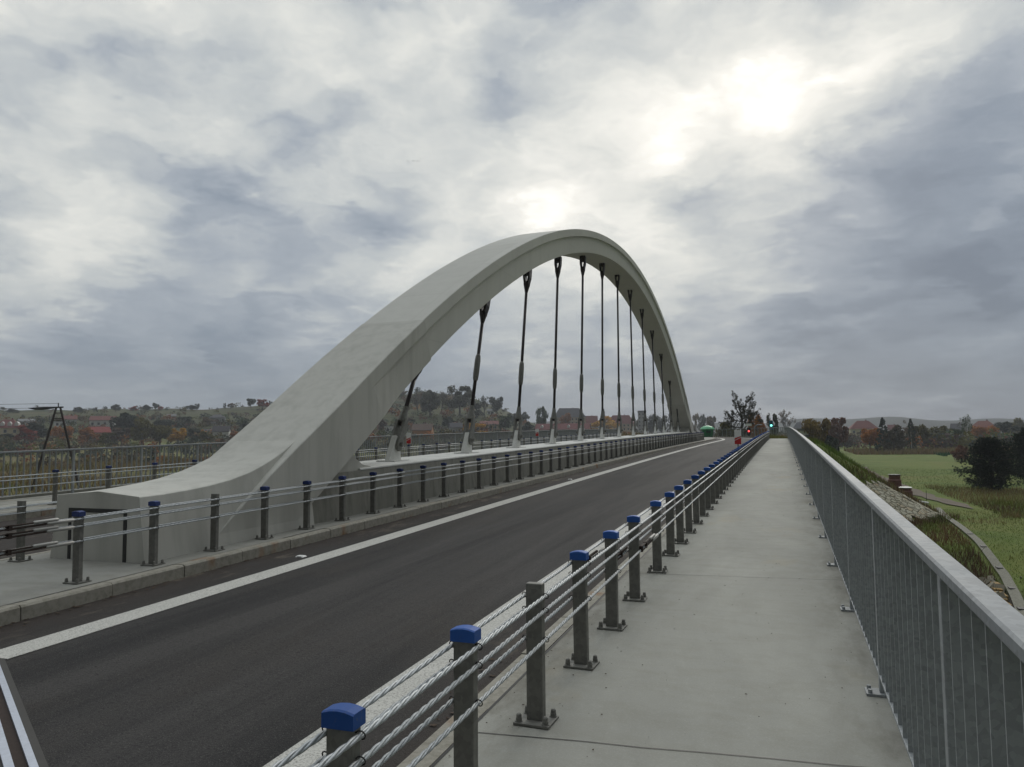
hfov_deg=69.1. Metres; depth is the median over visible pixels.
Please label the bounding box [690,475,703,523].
rope barrier post
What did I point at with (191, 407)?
bush
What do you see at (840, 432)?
tree
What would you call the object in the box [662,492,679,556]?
rope barrier post
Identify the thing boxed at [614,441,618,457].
rope barrier post
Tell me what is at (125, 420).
tree
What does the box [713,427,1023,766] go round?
railing
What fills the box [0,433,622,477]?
wire rope
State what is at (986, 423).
house
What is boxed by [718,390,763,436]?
roadside tree
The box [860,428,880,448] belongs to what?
tree
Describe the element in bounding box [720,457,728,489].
rope barrier post
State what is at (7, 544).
road
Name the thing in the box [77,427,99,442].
bush
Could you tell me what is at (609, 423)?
tree
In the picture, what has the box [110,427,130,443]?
tree
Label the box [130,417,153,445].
tree
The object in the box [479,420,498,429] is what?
house
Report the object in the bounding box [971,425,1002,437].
tree
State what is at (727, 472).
rope barrier post
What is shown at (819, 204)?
sky
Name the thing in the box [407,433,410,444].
guide board
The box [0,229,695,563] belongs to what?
arch bridge
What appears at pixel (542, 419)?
tree
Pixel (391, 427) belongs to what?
house
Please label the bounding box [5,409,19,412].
bush
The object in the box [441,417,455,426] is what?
bush
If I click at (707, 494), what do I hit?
rope barrier post
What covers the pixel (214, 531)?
rope barrier post
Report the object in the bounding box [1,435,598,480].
wire rope
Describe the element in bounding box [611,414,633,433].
house
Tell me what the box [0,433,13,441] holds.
bush
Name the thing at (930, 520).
grass
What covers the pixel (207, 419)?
bush
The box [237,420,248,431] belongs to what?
bush
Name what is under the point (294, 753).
wire rope
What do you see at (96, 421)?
house
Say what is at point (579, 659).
rope barrier post
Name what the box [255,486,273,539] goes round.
rope barrier post
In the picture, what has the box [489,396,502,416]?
tree
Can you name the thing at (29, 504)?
wire rope
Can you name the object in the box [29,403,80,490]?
power pole
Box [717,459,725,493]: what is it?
rope barrier post
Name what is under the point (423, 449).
rope barrier post
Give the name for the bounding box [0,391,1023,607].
ground
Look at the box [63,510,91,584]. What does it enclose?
rope barrier post
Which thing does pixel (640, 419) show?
house
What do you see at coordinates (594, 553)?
rope tensioner
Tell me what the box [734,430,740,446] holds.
guide board
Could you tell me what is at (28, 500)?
footway
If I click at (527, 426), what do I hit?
bush
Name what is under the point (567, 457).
rope barrier post
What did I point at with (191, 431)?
tree
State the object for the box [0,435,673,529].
wire rope
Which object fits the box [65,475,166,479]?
water
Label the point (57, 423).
house
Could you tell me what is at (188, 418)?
bush
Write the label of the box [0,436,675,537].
wire rope
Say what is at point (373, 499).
rope barrier post
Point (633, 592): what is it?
rope barrier post
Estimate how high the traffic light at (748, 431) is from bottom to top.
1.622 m
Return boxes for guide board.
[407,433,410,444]
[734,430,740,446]
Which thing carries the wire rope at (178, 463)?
attached to the rope barrier post
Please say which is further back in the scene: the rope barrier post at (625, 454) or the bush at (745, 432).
the bush at (745, 432)
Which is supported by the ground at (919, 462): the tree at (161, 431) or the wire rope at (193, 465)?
the tree at (161, 431)
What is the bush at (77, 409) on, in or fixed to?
on the ground at (919, 462)
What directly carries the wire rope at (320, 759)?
attached to the rope barrier post
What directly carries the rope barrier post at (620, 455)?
on the median
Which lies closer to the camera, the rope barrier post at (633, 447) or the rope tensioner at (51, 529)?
the rope tensioner at (51, 529)
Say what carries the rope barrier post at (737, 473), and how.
on the footway at (688, 684)
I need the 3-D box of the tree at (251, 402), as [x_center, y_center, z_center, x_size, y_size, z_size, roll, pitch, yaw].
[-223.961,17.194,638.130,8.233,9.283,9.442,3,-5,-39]
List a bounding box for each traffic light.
[747,427,750,435]
[769,420,772,435]
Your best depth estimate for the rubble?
34.95 m
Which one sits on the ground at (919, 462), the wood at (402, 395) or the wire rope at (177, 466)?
the wood at (402, 395)
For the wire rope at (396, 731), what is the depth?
3.11 m
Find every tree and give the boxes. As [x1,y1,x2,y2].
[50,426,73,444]
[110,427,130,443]
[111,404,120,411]
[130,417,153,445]
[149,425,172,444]
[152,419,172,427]
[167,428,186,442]
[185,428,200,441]
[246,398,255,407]
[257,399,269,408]
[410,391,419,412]
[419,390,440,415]
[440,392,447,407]
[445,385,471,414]
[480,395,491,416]
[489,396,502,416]
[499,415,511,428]
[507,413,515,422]
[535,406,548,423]
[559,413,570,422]
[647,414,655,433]
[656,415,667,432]
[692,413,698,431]
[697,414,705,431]
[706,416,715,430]
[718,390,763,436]
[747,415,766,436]
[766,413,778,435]
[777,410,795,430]
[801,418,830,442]
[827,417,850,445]
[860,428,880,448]
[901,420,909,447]
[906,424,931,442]
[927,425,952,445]
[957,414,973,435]
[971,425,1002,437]
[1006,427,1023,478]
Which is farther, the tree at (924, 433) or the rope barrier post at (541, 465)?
the tree at (924, 433)
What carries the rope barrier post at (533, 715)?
on the footway at (688, 684)
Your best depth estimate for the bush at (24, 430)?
351.57 m
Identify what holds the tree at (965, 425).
on the ground at (919, 462)
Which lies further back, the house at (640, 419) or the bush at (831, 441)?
the house at (640, 419)
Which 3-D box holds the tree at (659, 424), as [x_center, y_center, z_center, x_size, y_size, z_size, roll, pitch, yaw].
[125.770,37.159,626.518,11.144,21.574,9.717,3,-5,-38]
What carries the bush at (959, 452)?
on the ground at (919, 462)
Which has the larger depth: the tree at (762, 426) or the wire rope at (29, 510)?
the tree at (762, 426)
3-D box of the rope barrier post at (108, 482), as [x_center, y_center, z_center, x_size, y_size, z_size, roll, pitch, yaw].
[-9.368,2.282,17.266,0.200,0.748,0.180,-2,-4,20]
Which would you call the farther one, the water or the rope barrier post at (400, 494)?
the water
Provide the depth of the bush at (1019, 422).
392.47 m
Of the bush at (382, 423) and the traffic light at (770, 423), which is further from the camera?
the bush at (382, 423)
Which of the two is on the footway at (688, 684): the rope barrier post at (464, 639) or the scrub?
the rope barrier post at (464, 639)
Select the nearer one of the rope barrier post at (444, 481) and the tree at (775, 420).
the rope barrier post at (444, 481)
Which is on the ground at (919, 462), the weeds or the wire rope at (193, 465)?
the weeds
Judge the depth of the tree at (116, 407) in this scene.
572.65 m
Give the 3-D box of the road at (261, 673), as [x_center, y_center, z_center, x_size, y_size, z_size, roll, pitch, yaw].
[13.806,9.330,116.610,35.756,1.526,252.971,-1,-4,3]
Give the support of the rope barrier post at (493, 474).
on the median
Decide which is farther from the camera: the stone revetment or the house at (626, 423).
the house at (626, 423)
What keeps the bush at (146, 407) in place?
on the ground at (919, 462)
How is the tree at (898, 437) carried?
on the ground at (919, 462)
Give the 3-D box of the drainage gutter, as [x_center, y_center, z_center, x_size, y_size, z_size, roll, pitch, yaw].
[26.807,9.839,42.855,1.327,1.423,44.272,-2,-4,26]
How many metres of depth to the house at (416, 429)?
381.49 m
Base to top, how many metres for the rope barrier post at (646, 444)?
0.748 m
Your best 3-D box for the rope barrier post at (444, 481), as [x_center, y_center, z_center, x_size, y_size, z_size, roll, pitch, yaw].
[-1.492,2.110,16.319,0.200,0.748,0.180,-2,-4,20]
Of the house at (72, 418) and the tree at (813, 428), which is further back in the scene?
the house at (72, 418)
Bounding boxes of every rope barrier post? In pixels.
[7,500,32,561]
[47,469,58,504]
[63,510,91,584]
[106,466,111,488]
[140,501,165,565]
[152,462,157,479]
[203,493,224,551]
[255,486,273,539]
[298,480,314,529]
[321,703,365,766]
[334,476,349,520]
[366,472,379,513]
[394,468,406,507]
[417,465,428,501]
[422,444,424,454]
[438,463,449,496]
[449,625,482,766]
[457,460,466,492]
[474,458,483,488]
[490,456,497,485]
[504,454,511,481]
[513,582,558,729]
[515,453,523,479]
[527,451,534,476]
[538,450,544,474]
[548,449,553,471]
[557,448,562,469]
[563,550,599,670]
[565,447,570,468]
[572,446,578,466]
[580,445,584,464]
[586,444,591,463]
[593,443,597,461]
[597,530,626,630]
[599,443,603,460]
[604,442,608,459]
[609,441,614,458]
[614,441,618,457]
[619,440,623,456]
[622,515,647,601]
[623,440,627,455]
[628,439,631,454]
[631,439,635,453]
[635,438,638,452]
[645,437,648,450]
[647,500,667,572]
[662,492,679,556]
[673,485,688,543]
[682,480,696,533]
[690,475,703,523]
[698,471,708,516]
[704,467,713,509]
[709,464,718,503]
[713,461,722,498]
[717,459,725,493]
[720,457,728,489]
[724,455,731,485]
[726,453,733,482]
[729,452,735,479]
[731,450,737,477]
[734,449,739,474]
[736,448,741,472]
[737,447,742,470]
[739,446,744,468]
[742,444,746,464]
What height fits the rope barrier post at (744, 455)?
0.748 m
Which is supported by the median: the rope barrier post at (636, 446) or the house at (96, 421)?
the rope barrier post at (636, 446)
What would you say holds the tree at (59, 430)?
on the ground at (919, 462)
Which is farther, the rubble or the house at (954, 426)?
the house at (954, 426)
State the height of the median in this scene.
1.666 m
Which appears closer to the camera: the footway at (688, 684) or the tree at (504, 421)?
the footway at (688, 684)
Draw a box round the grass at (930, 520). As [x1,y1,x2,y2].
[804,435,1023,595]
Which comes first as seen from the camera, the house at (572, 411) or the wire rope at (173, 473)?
the wire rope at (173, 473)
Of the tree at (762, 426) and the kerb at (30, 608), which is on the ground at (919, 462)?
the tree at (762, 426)
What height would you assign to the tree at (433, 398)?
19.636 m
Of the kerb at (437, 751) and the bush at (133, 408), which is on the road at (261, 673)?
the kerb at (437, 751)
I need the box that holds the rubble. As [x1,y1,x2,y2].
[979,575,1021,601]
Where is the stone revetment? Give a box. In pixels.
[862,480,941,519]
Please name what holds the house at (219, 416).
on the ground at (919, 462)
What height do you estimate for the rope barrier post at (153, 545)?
0.748 m
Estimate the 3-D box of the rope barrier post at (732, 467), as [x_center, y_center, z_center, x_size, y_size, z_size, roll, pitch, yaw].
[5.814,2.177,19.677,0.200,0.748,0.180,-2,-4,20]
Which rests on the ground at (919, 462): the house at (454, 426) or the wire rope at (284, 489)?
the house at (454, 426)
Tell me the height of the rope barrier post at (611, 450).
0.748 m
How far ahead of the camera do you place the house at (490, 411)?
594.62 m
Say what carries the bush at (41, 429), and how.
on the ground at (919, 462)
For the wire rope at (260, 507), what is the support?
attached to the rope barrier post at (77, 563)
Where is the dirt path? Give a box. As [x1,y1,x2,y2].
[865,467,973,508]
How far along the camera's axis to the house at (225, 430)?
385.32 m
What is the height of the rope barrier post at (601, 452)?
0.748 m
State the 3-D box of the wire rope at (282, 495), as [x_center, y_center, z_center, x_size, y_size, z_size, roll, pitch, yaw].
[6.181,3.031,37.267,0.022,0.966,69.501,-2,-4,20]
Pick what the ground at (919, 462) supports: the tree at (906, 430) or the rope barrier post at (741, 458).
the tree at (906, 430)
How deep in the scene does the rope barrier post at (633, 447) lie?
37.02 m
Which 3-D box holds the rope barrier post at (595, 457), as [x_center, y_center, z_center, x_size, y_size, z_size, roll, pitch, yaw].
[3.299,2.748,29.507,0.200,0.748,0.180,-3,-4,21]
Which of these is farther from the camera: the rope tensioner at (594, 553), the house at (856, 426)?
the house at (856, 426)
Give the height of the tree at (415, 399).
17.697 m
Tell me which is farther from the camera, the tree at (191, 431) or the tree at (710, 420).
the tree at (710, 420)
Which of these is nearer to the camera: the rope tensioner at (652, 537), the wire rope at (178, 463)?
the rope tensioner at (652, 537)
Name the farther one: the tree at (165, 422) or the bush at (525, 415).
the bush at (525, 415)
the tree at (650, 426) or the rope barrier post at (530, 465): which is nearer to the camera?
the rope barrier post at (530, 465)
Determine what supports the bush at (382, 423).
on the ground at (919, 462)
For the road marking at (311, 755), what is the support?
on the road at (261, 673)
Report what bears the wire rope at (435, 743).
attached to the rope barrier post at (669, 550)
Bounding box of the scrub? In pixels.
[0,434,512,467]
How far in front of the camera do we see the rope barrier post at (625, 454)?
35.13 m
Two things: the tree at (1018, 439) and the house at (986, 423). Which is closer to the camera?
the tree at (1018, 439)
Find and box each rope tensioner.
[0,518,74,530]
[0,525,74,539]
[0,541,73,555]
[587,546,604,560]
[618,546,628,559]
[639,533,658,551]
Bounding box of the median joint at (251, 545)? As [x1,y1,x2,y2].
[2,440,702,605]
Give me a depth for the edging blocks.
34.30 m
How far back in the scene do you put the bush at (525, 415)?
591.40 m
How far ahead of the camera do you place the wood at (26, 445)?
356.23 m
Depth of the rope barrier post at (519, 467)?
21.01 m
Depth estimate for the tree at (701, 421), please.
661.16 m
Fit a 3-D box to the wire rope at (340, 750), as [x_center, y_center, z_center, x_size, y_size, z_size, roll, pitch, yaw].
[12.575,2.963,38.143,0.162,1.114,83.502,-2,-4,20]
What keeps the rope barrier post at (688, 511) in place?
on the footway at (688, 684)
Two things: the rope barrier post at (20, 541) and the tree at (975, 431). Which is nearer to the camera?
the rope barrier post at (20, 541)
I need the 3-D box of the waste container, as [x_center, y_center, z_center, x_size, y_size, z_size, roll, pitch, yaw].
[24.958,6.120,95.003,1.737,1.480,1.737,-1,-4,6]
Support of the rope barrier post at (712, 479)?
on the footway at (688, 684)
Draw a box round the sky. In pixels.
[0,0,1023,423]
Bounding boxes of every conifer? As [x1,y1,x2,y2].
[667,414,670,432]
[874,417,891,450]
[903,418,917,449]
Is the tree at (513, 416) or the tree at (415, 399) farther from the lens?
the tree at (513, 416)
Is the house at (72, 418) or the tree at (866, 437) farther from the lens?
the house at (72, 418)
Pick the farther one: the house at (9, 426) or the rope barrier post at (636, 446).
the house at (9, 426)
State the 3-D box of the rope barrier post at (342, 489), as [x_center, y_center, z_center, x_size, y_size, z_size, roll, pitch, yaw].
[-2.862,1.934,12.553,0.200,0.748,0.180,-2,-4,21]
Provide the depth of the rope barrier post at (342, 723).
2.27 m
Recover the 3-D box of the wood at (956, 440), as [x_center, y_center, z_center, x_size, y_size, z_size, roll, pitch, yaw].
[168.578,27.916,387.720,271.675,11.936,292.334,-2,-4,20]
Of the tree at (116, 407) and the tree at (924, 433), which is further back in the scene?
the tree at (116, 407)
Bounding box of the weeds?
[755,434,787,438]
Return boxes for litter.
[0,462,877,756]
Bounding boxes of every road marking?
[0,438,724,658]
[263,437,751,766]
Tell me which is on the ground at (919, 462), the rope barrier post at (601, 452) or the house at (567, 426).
the house at (567, 426)
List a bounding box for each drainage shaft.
[888,474,901,487]
[899,487,912,496]
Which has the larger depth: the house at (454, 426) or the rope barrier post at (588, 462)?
the house at (454, 426)
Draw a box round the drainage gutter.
[936,508,1023,615]
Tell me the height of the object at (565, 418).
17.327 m
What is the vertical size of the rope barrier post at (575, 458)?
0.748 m
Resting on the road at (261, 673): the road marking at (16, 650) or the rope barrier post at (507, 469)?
the road marking at (16, 650)
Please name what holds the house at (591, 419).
on the ground at (919, 462)
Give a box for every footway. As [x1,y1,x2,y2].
[0,490,94,512]
[433,438,911,766]
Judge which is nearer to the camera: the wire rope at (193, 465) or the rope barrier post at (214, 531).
the rope barrier post at (214, 531)
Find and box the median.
[0,437,712,606]
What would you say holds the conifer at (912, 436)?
on the ground at (919, 462)
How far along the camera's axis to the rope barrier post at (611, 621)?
5.80 m
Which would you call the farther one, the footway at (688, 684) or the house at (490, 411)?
the house at (490, 411)
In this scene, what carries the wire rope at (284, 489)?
attached to the rope barrier post
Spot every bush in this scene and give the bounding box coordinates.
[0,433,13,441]
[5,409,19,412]
[12,425,37,441]
[25,422,52,439]
[72,407,85,412]
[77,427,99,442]
[98,432,115,443]
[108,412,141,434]
[128,406,137,410]
[142,405,150,409]
[177,416,195,426]
[186,405,197,409]
[198,431,213,442]
[200,417,215,424]
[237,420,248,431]
[378,419,387,430]
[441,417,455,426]
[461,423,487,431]
[474,403,484,416]
[522,412,529,424]
[522,422,534,432]
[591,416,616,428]
[715,421,732,436]
[719,422,743,436]
[733,428,749,436]
[824,435,839,451]
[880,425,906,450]
[950,428,964,444]
[950,445,968,461]
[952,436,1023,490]
[993,421,1020,434]
[1008,418,1023,432]
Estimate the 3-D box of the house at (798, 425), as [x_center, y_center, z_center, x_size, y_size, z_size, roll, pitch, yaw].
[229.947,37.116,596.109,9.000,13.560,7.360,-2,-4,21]
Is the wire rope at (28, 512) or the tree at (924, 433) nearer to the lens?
the wire rope at (28, 512)
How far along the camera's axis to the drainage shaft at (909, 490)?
73.30 m
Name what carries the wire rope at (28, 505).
attached to the rope barrier post
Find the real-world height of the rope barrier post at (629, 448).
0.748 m
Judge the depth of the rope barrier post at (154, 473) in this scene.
18.52 m
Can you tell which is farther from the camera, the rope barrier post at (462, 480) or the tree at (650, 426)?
the tree at (650, 426)
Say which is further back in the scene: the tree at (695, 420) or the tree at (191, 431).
the tree at (695, 420)
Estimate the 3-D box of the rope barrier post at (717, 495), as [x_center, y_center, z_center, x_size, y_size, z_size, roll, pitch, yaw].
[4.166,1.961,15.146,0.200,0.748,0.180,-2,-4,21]
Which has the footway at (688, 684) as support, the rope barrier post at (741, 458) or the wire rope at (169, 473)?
the rope barrier post at (741, 458)
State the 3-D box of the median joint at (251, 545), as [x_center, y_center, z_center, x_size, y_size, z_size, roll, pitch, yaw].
[5.240,3.522,34.113,0.016,1.256,88.000,-2,-4,20]
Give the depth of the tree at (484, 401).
529.55 m
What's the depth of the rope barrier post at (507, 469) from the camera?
20.06 m
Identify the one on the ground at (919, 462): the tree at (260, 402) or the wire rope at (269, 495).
the tree at (260, 402)
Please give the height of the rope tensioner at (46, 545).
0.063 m
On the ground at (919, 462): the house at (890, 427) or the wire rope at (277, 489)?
the house at (890, 427)
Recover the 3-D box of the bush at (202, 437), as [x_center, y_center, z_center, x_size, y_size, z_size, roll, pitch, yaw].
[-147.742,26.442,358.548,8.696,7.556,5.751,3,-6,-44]
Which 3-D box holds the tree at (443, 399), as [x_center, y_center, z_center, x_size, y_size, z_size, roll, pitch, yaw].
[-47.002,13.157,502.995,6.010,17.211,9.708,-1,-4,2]
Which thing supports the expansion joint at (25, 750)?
on the road at (261, 673)
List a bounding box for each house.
[0,418,23,441]
[17,418,34,425]
[53,421,65,426]
[61,414,77,425]
[88,415,116,426]
[90,425,111,437]
[209,413,225,422]
[211,425,231,438]
[384,426,393,433]
[411,423,434,440]
[448,421,462,432]
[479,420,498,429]
[487,408,494,414]
[535,422,591,430]
[553,407,585,423]
[586,415,597,427]
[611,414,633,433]
[638,411,645,433]
[793,422,802,429]
[796,429,809,437]
[848,420,877,435]
[887,424,898,430]
[950,422,966,435]
[969,419,997,430]
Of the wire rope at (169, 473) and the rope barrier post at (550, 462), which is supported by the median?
the rope barrier post at (550, 462)
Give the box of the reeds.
[0,431,652,495]
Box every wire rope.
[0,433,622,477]
[0,433,695,531]
[0,435,599,481]
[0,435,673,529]
[0,435,701,554]
[0,436,611,488]
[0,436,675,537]
[0,437,684,553]
[0,501,56,508]
[0,502,56,509]
[0,507,55,514]
[0,508,55,515]
[1,434,694,539]
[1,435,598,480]
[3,436,613,488]
[4,436,563,476]
[271,479,691,766]
[308,504,664,766]
[313,432,767,766]
[349,433,767,766]
[372,500,684,766]
[406,436,765,766]
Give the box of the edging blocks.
[992,582,1012,606]
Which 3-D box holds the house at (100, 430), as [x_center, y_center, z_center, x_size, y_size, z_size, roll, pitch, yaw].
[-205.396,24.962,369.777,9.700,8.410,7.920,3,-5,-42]
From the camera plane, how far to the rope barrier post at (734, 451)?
20.55 m
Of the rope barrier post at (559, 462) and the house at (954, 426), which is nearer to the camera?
the rope barrier post at (559, 462)
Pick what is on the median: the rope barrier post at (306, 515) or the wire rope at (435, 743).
the rope barrier post at (306, 515)
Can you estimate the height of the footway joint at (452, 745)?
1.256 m
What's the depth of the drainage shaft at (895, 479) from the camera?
80.37 m
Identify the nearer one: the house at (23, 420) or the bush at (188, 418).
the house at (23, 420)
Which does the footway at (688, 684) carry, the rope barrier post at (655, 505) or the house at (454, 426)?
the rope barrier post at (655, 505)
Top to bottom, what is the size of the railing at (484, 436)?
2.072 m
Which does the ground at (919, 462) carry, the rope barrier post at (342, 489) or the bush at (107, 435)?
the bush at (107, 435)
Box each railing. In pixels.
[0,429,616,496]
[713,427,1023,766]
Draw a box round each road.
[0,437,750,766]
[0,515,54,558]
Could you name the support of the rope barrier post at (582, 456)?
on the median
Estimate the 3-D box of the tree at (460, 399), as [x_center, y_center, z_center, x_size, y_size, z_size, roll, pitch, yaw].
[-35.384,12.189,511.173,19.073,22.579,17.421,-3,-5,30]
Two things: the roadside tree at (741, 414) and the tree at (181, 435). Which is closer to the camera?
the roadside tree at (741, 414)
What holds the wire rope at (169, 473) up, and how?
attached to the rope barrier post
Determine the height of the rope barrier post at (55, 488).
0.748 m
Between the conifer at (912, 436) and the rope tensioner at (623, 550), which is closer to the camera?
the rope tensioner at (623, 550)
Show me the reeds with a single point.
(20, 472)
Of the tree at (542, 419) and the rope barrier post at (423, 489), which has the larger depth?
the tree at (542, 419)
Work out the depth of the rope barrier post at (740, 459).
23.27 m
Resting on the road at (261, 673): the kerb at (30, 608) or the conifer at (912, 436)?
the kerb at (30, 608)
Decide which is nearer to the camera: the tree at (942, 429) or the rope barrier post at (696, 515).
the rope barrier post at (696, 515)
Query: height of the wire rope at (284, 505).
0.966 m
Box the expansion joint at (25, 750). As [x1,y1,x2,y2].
[0,658,48,766]
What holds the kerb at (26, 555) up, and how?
on the road at (7, 544)
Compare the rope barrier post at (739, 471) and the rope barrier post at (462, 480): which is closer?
the rope barrier post at (462, 480)
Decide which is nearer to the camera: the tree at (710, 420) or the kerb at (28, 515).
the kerb at (28, 515)
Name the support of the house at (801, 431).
on the ground at (919, 462)
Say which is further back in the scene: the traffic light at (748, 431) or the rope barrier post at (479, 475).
the traffic light at (748, 431)
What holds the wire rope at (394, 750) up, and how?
attached to the rope barrier post
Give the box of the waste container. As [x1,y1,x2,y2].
[700,426,713,436]
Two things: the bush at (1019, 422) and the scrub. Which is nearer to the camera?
the scrub
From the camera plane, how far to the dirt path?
73.25 m
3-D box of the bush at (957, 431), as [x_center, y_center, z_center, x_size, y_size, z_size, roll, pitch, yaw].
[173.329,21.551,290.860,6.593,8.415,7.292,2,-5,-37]
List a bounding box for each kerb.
[0,437,715,625]
[0,507,55,521]
[0,550,50,560]
[397,436,753,766]
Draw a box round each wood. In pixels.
[0,387,508,418]
[0,401,535,457]
[628,427,1021,448]
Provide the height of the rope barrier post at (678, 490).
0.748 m
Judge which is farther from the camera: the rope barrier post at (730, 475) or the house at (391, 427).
the house at (391, 427)
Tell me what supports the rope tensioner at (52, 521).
attached to the wire rope at (284, 489)
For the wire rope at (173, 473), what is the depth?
17.72 m
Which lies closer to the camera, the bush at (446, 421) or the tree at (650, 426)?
the bush at (446, 421)
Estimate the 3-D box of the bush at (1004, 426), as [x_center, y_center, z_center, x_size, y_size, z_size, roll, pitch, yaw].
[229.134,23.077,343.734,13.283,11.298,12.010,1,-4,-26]
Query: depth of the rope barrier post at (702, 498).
12.40 m
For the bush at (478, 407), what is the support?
on the ground at (919, 462)
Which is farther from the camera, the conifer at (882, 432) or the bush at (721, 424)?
the conifer at (882, 432)
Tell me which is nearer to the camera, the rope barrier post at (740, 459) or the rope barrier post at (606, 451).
the rope barrier post at (740, 459)
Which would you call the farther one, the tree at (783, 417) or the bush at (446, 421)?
the tree at (783, 417)
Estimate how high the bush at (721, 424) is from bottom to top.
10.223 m
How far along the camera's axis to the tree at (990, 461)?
81.07 m
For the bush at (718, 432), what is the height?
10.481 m
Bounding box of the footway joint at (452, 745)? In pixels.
[430,510,860,766]
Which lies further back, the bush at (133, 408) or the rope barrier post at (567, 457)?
the bush at (133, 408)

